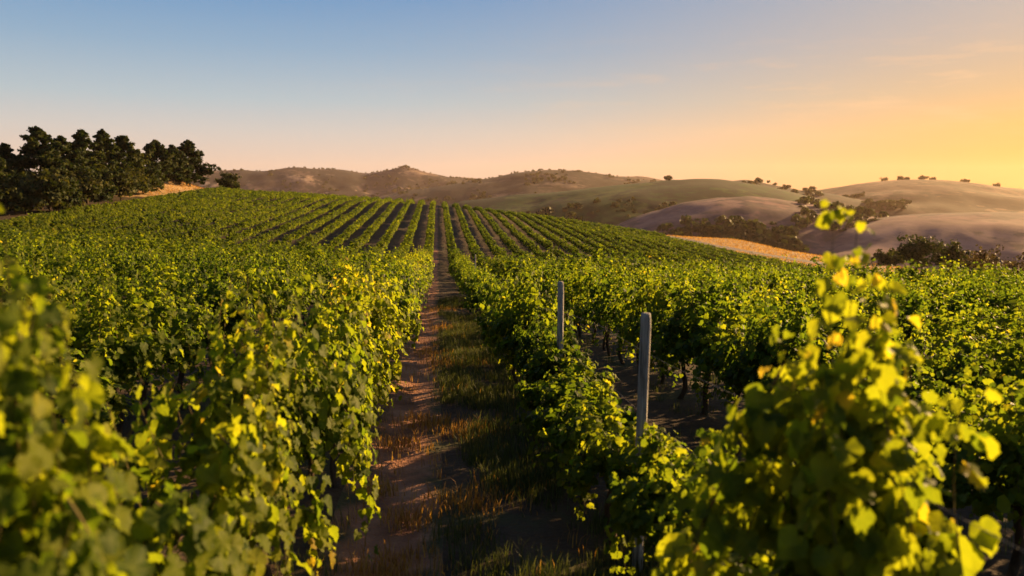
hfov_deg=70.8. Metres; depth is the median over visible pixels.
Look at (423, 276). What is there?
grapevine
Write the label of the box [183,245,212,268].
grapevine
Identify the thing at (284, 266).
grapevine
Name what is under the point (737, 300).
grapevine
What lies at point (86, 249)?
grapevine
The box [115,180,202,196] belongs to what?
grass bank
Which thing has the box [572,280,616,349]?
grapevine
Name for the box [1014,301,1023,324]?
grapevine
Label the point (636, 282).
grapevine
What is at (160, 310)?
grapevine
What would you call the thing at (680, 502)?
grapevine
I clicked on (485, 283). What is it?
grapevine
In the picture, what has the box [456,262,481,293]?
grapevine
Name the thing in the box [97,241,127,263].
grapevine
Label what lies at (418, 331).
grapevine
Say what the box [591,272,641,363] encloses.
grapevine
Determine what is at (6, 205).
shrub tree
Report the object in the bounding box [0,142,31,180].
conifer
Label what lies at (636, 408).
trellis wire
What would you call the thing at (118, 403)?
grapevine
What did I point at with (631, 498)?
grapevine
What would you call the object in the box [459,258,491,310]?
grapevine
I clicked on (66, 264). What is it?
grapevine
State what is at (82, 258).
grapevine
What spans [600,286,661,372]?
grapevine
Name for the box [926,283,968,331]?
grapevine
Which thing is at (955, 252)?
field tree
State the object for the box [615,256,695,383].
grapevine
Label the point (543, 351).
grapevine
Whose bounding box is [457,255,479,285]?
grapevine
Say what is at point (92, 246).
grapevine
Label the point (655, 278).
grapevine
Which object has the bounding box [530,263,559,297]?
grapevine
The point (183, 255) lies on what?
grapevine
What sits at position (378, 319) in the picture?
grapevine
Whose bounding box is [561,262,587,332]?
grapevine
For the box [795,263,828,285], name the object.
grapevine
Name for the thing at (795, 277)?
grapevine
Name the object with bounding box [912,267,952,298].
grapevine
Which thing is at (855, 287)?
grapevine
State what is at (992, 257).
valley bush
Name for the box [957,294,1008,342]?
grapevine
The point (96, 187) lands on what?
shrub tree
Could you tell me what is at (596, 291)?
grapevine
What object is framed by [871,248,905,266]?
field tree
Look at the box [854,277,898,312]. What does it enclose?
grapevine
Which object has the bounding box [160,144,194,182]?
conifer
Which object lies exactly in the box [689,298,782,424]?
grapevine
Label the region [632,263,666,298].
grapevine
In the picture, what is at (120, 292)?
grapevine
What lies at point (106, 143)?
conifer
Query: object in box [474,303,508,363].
grapevine
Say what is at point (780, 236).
hillside scrub
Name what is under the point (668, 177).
hilltop tree
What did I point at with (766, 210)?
hill
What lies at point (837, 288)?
grapevine
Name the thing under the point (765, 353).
grapevine
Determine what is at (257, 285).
grapevine
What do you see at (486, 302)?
grapevine
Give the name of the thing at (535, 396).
grapevine
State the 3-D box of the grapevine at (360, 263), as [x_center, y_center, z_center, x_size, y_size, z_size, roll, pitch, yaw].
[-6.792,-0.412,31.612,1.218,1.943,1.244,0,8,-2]
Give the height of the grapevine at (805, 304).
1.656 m
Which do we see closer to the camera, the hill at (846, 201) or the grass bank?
the grass bank
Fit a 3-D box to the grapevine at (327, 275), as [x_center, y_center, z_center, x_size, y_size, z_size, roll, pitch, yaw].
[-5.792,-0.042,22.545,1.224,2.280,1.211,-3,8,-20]
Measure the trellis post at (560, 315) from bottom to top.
2.333 m
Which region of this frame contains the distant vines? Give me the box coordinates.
[0,185,1023,527]
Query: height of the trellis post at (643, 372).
2.275 m
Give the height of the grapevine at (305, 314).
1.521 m
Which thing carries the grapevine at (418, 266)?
on the ground at (542, 529)
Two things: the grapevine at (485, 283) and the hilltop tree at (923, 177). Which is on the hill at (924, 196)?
the hilltop tree at (923, 177)
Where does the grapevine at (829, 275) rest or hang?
on the ground at (542, 529)
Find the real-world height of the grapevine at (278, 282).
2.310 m
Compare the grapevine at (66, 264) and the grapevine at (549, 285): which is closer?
the grapevine at (66, 264)
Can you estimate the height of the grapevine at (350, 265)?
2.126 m
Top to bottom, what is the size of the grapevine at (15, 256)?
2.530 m
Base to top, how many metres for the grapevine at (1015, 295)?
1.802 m
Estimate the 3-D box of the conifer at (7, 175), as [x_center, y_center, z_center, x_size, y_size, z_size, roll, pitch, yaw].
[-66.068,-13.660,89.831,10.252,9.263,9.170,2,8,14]
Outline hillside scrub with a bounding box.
[192,164,911,251]
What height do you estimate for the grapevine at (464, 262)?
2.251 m
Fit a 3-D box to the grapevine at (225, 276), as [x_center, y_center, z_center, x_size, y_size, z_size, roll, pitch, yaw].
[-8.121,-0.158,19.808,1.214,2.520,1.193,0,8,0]
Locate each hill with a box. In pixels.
[184,167,471,199]
[363,170,651,205]
[448,179,831,225]
[617,176,662,180]
[617,196,876,254]
[736,180,865,206]
[817,179,1023,217]
[817,212,1023,272]
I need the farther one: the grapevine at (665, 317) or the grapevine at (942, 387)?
the grapevine at (665, 317)
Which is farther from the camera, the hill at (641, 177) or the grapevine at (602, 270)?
the hill at (641, 177)
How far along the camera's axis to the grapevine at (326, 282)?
20.05 m
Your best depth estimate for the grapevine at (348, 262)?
28.22 m
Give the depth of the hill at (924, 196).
873.73 m
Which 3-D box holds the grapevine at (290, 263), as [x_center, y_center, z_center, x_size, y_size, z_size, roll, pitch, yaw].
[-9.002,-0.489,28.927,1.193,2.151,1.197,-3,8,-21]
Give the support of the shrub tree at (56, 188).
on the ground at (542, 529)
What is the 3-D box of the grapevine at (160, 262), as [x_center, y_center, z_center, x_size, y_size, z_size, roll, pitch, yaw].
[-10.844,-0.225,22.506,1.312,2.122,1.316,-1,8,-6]
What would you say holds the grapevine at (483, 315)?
on the ground at (542, 529)
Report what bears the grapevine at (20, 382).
on the ground at (542, 529)
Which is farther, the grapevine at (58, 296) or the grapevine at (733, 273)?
the grapevine at (733, 273)
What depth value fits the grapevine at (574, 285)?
19.67 m
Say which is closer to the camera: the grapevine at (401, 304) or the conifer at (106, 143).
the grapevine at (401, 304)
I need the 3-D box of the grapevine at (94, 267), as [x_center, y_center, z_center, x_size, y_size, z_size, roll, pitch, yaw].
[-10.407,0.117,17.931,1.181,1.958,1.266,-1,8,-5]
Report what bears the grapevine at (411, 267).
on the ground at (542, 529)
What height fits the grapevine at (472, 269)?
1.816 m
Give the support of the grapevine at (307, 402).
on the ground at (542, 529)
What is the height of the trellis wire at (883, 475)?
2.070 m
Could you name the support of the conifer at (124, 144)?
on the grass bank
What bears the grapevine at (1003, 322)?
on the ground at (542, 529)
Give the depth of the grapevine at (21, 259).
18.60 m
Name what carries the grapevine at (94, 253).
on the ground at (542, 529)
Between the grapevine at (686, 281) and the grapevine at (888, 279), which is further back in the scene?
the grapevine at (888, 279)
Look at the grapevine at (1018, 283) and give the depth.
26.79 m
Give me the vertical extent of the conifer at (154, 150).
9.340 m
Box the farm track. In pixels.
[670,236,870,272]
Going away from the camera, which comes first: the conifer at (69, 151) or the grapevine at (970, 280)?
the grapevine at (970, 280)
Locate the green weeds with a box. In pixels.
[61,294,1023,575]
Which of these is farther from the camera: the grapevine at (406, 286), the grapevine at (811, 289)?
the grapevine at (811, 289)
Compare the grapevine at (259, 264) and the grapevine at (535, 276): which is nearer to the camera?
the grapevine at (259, 264)
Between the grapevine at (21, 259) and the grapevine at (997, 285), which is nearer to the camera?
the grapevine at (21, 259)
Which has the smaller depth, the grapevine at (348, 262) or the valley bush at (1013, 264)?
the grapevine at (348, 262)
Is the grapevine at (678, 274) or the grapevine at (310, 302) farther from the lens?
the grapevine at (678, 274)
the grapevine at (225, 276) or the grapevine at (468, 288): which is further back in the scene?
the grapevine at (468, 288)
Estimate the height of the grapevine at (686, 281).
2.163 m
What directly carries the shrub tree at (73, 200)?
on the ground at (542, 529)
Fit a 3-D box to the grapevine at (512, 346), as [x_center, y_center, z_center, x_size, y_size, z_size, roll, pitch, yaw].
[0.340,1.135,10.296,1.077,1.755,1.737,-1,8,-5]
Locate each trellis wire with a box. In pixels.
[490,273,1023,551]
[563,348,696,457]
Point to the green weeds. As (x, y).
(469, 352)
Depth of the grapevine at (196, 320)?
9.81 m
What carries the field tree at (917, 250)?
on the dry grass slope
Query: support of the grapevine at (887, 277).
on the ground at (542, 529)
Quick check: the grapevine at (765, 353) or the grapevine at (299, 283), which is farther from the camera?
the grapevine at (299, 283)
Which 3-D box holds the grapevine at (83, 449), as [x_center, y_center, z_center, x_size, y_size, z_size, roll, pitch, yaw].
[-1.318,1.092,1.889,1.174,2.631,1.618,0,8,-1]
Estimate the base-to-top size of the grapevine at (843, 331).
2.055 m
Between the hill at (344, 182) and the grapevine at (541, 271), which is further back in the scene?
the hill at (344, 182)
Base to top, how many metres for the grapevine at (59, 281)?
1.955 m
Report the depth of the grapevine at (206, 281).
18.40 m
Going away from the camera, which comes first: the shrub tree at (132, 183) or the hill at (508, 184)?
the shrub tree at (132, 183)
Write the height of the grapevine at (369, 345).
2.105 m
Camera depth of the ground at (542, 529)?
9.17 m
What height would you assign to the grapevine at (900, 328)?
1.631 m
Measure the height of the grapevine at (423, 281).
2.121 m
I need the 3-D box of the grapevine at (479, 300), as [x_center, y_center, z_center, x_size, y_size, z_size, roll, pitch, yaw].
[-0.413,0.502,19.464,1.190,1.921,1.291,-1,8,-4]
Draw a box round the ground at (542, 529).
[0,189,1023,575]
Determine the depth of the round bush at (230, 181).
174.54 m
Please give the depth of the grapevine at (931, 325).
12.69 m
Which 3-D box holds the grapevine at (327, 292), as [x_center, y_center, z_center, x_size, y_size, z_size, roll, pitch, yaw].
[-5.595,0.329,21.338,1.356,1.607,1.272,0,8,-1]
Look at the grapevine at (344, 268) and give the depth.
25.83 m
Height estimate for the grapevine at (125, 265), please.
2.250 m
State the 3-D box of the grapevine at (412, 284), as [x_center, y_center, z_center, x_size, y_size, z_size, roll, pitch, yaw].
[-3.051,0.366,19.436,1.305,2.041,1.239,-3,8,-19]
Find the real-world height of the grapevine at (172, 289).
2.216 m
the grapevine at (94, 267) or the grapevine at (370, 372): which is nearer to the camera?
the grapevine at (370, 372)
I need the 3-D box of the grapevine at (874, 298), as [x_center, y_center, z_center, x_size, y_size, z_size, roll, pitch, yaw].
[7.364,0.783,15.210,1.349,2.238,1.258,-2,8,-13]
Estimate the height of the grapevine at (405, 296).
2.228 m
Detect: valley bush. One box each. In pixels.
[960,244,995,274]
[963,244,1010,268]
[985,250,1010,270]
[1002,252,1023,274]
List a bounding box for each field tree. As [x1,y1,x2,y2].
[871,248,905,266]
[887,232,948,267]
[931,239,972,272]
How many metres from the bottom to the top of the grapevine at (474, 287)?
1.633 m
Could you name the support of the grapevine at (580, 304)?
on the ground at (542, 529)
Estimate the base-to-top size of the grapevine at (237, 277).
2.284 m
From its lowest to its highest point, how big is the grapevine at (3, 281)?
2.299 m
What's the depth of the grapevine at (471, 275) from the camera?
25.36 m
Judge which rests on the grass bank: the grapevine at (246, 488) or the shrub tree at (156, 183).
the shrub tree at (156, 183)
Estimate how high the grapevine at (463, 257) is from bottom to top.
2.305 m
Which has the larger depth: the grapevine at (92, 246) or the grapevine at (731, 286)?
the grapevine at (92, 246)
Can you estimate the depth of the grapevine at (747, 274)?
26.60 m
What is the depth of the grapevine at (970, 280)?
21.73 m
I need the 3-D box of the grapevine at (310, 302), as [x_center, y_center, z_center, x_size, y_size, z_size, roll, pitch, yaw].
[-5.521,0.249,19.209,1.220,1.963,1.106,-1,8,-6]
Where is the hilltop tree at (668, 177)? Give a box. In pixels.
[664,175,672,180]
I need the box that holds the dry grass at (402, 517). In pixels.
[310,303,595,575]
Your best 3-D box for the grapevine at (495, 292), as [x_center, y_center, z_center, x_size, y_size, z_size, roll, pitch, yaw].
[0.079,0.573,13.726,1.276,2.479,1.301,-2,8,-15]
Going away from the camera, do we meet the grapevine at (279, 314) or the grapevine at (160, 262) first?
the grapevine at (279, 314)
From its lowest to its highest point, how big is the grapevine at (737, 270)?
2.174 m
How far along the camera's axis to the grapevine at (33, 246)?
23.31 m
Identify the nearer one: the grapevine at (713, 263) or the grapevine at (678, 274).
the grapevine at (678, 274)
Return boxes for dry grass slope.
[666,235,919,272]
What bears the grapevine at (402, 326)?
on the ground at (542, 529)
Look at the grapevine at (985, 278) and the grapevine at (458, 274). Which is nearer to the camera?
the grapevine at (985, 278)
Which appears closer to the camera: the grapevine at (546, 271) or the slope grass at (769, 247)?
the grapevine at (546, 271)
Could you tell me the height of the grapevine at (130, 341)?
2.077 m
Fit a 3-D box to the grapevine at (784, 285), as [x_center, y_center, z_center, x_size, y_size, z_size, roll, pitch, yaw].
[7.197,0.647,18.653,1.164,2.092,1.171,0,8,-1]
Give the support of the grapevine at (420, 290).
on the ground at (542, 529)
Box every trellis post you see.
[557,281,563,364]
[632,312,650,573]
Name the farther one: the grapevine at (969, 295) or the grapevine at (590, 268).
the grapevine at (590, 268)
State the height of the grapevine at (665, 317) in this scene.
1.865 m
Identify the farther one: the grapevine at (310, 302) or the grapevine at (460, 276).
the grapevine at (460, 276)
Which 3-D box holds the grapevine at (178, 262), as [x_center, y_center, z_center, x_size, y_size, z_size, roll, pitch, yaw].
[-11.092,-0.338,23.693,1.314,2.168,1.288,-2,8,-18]
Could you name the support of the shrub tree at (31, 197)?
on the ground at (542, 529)
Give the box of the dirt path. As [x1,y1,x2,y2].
[310,205,442,575]
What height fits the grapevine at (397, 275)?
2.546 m
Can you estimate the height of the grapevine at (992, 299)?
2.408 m
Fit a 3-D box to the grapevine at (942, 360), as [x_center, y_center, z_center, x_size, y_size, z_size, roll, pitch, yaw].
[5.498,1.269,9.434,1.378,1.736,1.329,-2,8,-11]
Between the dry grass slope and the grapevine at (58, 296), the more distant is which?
the dry grass slope
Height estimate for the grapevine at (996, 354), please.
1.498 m
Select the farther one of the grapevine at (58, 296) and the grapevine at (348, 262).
the grapevine at (348, 262)
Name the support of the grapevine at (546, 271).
on the ground at (542, 529)
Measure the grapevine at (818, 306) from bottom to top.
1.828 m
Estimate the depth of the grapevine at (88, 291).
12.89 m
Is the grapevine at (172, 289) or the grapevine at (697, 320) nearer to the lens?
the grapevine at (697, 320)
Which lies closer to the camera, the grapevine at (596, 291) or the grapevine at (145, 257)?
the grapevine at (596, 291)
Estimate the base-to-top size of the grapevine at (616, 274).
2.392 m
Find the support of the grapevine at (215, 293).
on the ground at (542, 529)
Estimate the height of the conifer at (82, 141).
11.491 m
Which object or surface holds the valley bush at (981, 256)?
on the dry grass slope
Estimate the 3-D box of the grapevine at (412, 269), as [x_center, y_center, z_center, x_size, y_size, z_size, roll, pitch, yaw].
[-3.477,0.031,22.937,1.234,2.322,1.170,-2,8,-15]
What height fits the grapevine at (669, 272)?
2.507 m
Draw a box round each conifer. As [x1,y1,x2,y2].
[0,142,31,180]
[0,155,27,184]
[11,125,86,208]
[38,135,95,186]
[59,129,124,203]
[87,128,141,191]
[105,135,160,195]
[142,139,187,189]
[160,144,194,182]
[170,139,220,185]
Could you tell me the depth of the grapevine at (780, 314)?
12.89 m
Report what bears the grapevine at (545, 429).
on the ground at (542, 529)
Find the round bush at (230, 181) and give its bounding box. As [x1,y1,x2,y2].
[214,171,241,188]
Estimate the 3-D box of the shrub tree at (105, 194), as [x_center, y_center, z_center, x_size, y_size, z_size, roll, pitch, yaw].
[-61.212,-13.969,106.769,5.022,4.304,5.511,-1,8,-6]
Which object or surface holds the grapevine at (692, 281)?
on the ground at (542, 529)
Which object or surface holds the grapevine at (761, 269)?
on the ground at (542, 529)
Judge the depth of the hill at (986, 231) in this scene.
377.62 m
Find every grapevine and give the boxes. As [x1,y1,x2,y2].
[0,204,268,575]
[0,238,38,279]
[0,241,53,354]
[0,268,154,575]
[1,243,40,274]
[1,254,81,335]
[4,229,34,263]
[20,227,59,275]
[29,325,139,431]
[33,254,73,294]
[39,228,91,292]
[45,274,187,438]
[57,234,90,255]
[65,253,114,295]
[68,241,93,269]
[70,292,91,327]
[72,257,127,320]
[74,266,207,423]
[78,235,111,270]
[82,240,102,257]
[86,241,144,289]
[91,270,177,312]
[95,265,338,575]
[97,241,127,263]
[112,242,157,285]
[119,282,228,409]
[122,263,178,308]
[129,243,153,264]
[136,248,206,301]
[152,247,179,281]
[158,246,194,297]
[170,257,256,367]
[170,258,211,297]
[171,239,208,279]
[177,273,220,296]
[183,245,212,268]
[195,235,222,265]
[196,277,259,354]
[197,239,236,288]
[199,267,367,575]
[206,249,279,334]
[212,247,248,292]
[231,250,301,342]
[233,264,262,280]
[240,245,273,283]
[260,249,289,276]
[262,271,380,560]
[264,272,296,325]
[278,252,302,279]
[279,280,308,321]
[280,259,297,284]
[283,265,317,324]
[284,277,378,487]
[285,262,325,326]
[287,250,313,275]
[287,253,305,279]
[298,254,408,407]
[299,263,334,313]
[310,251,345,291]
[317,277,341,299]
[325,278,394,464]
[328,260,350,278]
[332,246,359,269]
[333,255,364,275]
[333,264,409,404]
[341,258,419,384]
[347,256,366,272]
[352,264,421,353]
[356,245,418,308]
[372,267,423,323]
[379,245,417,339]
[383,320,423,368]
[386,251,424,294]
[386,255,420,297]
[395,259,426,312]
[397,253,425,288]
[397,259,430,302]
[397,264,421,319]
[399,258,429,293]
[403,243,434,292]
[406,250,430,275]
[422,267,432,291]
[456,251,469,270]
[456,254,474,273]
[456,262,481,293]
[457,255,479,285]
[458,263,482,282]
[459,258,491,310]
[459,267,469,281]
[461,279,507,307]
[463,264,494,294]
[463,280,497,315]
[465,273,485,311]
[465,278,508,306]
[469,294,500,308]
[470,267,494,312]
[473,270,516,327]
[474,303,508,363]
[475,272,512,312]
[479,253,542,341]
[481,269,566,386]
[487,292,542,383]
[496,310,565,409]
[510,341,619,465]
[513,304,597,387]
[518,259,542,296]
[524,255,548,297]
[526,366,636,503]
[530,261,552,302]
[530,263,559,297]
[538,254,570,296]
[539,275,557,320]
[549,273,572,323]
[551,253,600,337]
[552,367,674,548]
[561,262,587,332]
[564,289,598,341]
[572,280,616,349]
[581,258,597,275]
[586,248,634,355]
[591,264,614,282]
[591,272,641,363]
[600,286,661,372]
[603,256,634,287]
[603,422,712,575]
[605,268,641,300]
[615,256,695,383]
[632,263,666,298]
[635,297,697,398]
[641,428,797,575]
[646,267,680,293]
[650,199,1003,575]
[650,265,750,414]
[660,271,685,300]
[662,255,684,281]
[667,263,697,284]
[673,268,710,307]
[681,256,721,288]
[686,261,741,323]
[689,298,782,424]
[702,254,726,282]
[703,265,763,318]
[708,287,769,336]
[712,280,844,406]
[716,262,749,291]
[727,265,751,282]
[734,262,768,297]
[737,263,762,285]
[739,276,805,327]
[743,338,867,422]
[746,283,780,310]
[754,260,778,297]
[765,255,797,297]
[769,273,815,314]
[771,292,819,341]
[778,294,816,315]
[787,266,816,296]
[791,264,833,299]
[794,285,880,355]
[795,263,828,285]
[813,264,853,303]
[813,265,833,288]
[816,291,844,324]
[823,271,894,332]
[839,268,879,309]
[843,317,925,395]
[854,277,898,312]
[867,270,905,297]
[868,354,1006,521]
[872,271,897,292]
[877,273,932,340]
[889,267,936,340]
[892,319,986,410]
[902,274,924,292]
[905,359,1023,575]
[907,284,988,379]
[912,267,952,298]
[913,254,959,343]
[915,266,949,286]
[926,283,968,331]
[936,261,974,289]
[941,316,1023,424]
[942,259,994,320]
[946,320,1021,366]
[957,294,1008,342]
[962,272,993,288]
[969,275,1013,317]
[979,265,1023,324]
[979,299,1023,338]
[991,284,1023,313]
[992,272,1020,297]
[995,311,1023,384]
[1002,268,1023,291]
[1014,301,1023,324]
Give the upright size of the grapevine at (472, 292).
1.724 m
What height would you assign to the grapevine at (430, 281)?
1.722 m
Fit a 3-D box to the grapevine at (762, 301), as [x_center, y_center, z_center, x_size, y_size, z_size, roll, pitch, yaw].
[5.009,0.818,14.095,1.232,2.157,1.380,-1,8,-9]
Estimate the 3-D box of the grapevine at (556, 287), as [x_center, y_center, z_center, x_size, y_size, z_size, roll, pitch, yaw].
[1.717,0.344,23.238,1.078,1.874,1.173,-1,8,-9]
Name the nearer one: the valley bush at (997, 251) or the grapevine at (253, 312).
the grapevine at (253, 312)
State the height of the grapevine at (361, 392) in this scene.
2.322 m
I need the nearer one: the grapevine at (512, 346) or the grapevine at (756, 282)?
the grapevine at (512, 346)
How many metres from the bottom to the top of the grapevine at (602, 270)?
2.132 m
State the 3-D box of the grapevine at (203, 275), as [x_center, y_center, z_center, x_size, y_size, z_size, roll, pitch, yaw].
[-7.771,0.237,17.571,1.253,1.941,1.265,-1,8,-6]
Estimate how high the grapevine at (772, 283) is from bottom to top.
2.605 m
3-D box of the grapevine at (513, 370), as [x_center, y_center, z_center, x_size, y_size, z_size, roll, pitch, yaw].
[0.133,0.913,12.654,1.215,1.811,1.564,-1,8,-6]
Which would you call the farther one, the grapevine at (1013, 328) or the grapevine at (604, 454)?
the grapevine at (1013, 328)
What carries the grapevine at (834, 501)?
on the ground at (542, 529)
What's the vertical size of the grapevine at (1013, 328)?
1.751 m
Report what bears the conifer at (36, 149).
on the ground at (542, 529)
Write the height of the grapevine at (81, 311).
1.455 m
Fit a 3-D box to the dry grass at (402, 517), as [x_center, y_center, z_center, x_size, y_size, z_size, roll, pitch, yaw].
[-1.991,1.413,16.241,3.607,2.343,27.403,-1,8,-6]
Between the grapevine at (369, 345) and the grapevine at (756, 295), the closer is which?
the grapevine at (369, 345)
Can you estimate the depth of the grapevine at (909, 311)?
13.81 m
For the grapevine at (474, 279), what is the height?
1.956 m
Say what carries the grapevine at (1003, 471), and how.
on the ground at (542, 529)
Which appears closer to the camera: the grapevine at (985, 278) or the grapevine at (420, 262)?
the grapevine at (985, 278)
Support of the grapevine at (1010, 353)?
on the ground at (542, 529)
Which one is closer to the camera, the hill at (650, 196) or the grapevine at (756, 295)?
the grapevine at (756, 295)
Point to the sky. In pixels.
(821, 94)
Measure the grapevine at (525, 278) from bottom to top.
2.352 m
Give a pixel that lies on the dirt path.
(420, 476)
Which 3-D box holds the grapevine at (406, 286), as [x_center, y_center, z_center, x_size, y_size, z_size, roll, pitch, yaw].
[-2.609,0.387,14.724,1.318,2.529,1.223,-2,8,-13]
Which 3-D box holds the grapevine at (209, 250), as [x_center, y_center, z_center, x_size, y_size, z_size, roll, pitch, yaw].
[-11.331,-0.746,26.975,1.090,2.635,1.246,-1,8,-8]
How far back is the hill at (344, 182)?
2111.30 m
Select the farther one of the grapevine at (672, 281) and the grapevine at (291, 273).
the grapevine at (291, 273)
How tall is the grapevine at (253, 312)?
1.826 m
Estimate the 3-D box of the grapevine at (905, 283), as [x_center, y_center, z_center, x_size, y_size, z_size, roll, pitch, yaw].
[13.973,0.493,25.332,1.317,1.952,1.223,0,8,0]
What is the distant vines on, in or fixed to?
on the ground at (542, 529)
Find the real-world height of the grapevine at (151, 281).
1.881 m
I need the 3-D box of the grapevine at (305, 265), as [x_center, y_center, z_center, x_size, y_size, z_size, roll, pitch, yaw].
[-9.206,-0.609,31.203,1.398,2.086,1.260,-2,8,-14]
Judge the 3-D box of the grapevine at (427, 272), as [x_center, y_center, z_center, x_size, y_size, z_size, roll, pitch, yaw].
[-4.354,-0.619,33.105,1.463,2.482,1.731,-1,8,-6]
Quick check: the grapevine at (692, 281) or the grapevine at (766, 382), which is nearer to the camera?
the grapevine at (766, 382)
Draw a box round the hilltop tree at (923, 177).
[918,175,928,178]
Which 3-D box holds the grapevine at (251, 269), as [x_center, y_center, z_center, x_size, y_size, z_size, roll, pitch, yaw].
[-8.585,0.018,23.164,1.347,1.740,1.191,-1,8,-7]
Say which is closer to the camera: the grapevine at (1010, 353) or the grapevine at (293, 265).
the grapevine at (1010, 353)
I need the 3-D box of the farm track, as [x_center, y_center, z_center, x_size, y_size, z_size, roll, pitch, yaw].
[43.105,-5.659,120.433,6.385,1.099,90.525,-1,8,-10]
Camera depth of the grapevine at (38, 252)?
19.86 m
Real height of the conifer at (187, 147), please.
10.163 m
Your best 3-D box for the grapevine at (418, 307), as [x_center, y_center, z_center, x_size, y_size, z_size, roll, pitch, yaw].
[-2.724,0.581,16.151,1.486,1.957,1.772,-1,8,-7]
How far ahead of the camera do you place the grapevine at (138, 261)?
20.07 m
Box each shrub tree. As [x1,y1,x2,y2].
[0,179,48,214]
[0,184,23,214]
[18,166,78,211]
[45,190,81,210]
[62,166,106,206]
[86,181,118,204]
[103,166,149,200]
[138,169,165,193]
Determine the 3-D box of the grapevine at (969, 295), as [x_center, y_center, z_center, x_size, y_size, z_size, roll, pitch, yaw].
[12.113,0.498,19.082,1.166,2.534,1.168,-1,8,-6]
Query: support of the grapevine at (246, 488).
on the ground at (542, 529)
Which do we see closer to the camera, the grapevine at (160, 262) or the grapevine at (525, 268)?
the grapevine at (160, 262)
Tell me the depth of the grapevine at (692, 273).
24.30 m
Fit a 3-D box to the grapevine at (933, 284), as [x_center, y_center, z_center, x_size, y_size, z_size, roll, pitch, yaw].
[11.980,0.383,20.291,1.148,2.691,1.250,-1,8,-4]
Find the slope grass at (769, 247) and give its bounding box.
[138,179,919,272]
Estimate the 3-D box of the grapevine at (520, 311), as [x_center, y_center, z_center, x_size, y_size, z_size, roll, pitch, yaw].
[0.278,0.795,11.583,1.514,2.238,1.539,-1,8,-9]
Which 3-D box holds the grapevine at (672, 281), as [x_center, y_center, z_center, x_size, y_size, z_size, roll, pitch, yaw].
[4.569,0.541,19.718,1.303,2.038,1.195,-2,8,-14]
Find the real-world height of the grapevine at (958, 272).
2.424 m
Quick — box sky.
[0,0,1023,189]
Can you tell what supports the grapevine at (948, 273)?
on the ground at (542, 529)
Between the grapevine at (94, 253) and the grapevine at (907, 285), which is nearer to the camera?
the grapevine at (907, 285)

